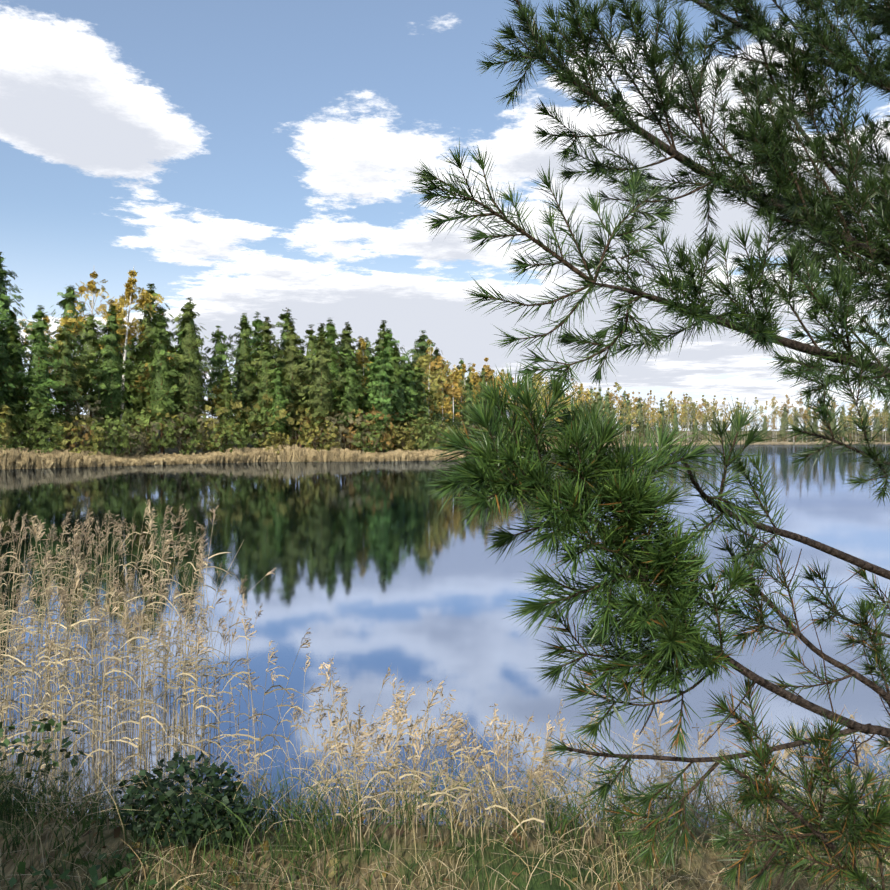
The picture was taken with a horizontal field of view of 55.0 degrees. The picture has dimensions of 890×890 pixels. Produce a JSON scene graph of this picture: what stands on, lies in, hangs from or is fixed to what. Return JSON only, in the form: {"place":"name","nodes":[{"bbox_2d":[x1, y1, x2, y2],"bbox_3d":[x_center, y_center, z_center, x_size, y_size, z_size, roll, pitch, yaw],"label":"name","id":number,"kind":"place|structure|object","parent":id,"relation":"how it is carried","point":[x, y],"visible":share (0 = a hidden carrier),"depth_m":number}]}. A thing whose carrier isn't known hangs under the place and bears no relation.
{"place":"outdoors","nodes":[
{"label":"outdoors","id":0,"kind":"place"},
{"bbox_2d":[0,444,889,831],"bbox_3d":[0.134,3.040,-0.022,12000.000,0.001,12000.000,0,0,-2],"label":"water","id":1,"kind":"structure","parent":0,"point":[378,572],"depth_m":15.45},
{"bbox_2d":[0,415,889,889],"bbox_3d":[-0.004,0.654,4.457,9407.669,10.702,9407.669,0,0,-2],"label":"ground","id":2,"kind":"structure","parent":0,"point":[408,847],"depth_m":3.47},
{"bbox_2d":[0,252,889,456],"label":"forest","id":3,"kind":"object","parent":2,"relation":"on","point":[397,372]},
{"bbox_2d":[0,499,889,889],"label":"reed","id":4,"kind":"object","parent":2,"relation":"on","point":[166,795],"depth_m":5.73},
{"bbox_2d":[0,709,889,889],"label":"bank grass","id":5,"kind":"structure","parent":2,"relation":"on","point":[295,823],"depth_m":3.65},
{"bbox_2d":[0,440,889,469],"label":"reeds","id":6,"kind":"object","parent":2,"relation":"on","point":[12,458],"visible":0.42,"depth_m":105.39},
{"bbox_2d":[0,0,889,430],"label":"sky","id":7,"kind":"structure","parent":0,"point":[250,157]},
{"bbox_2d":[407,0,889,889],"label":"pine","id":8,"kind":"object","parent":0,"point":[621,470],"depth_m":1.90}
]}

